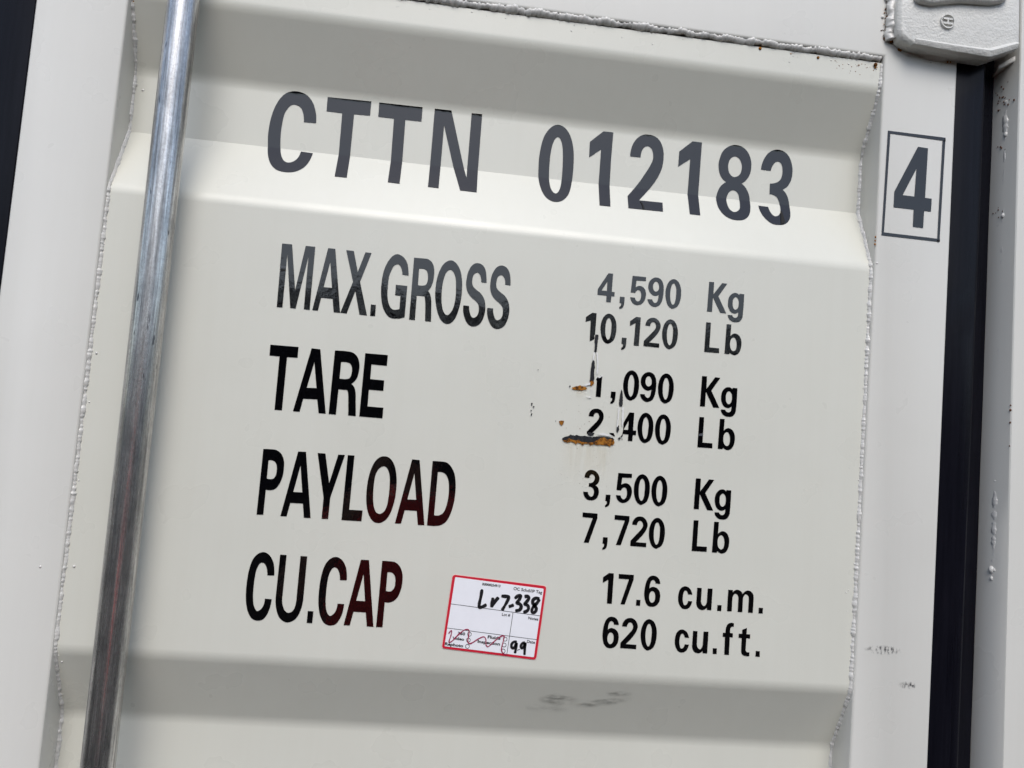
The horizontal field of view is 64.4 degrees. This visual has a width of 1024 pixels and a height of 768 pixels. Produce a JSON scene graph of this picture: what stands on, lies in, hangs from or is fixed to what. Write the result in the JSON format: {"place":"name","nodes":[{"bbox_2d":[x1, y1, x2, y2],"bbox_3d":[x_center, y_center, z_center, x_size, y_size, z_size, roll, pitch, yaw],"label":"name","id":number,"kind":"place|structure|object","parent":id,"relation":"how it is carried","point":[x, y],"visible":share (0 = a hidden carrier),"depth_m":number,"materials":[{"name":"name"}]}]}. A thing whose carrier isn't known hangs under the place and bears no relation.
{"place":"outdoors","nodes":[
{"label":"outdoors","id":0,"kind":"place"},
{"label":"ground","id":1,"kind":"structure","parent":0,"visible":0},
{"bbox_2d":[0,0,1023,767],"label":"shipping container","id":2,"kind":"object","parent":1,"relation":"on","point":[668,354],"visible":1,"depth_m":1.00,"materials":[{"name":"white metal"}]},
{"bbox_2d":[442,575,545,659],"bbox_3d":[-0.021,0.279,0.973,0.120,0.095,0.001,5,-4,-6],"label":"inspection sticker","id":3,"kind":"object","parent":2,"relation":"attached to","point":[493,617],"visible":1,"depth_m":0.97,"materials":[{"name":"white paper"}]},
{"bbox_2d":[0,0,993,767],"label":"door","id":4,"kind":"structure","parent":2,"relation":"in","point":[666,319],"depth_m":1.00,"materials":[{"name":"white paint"}]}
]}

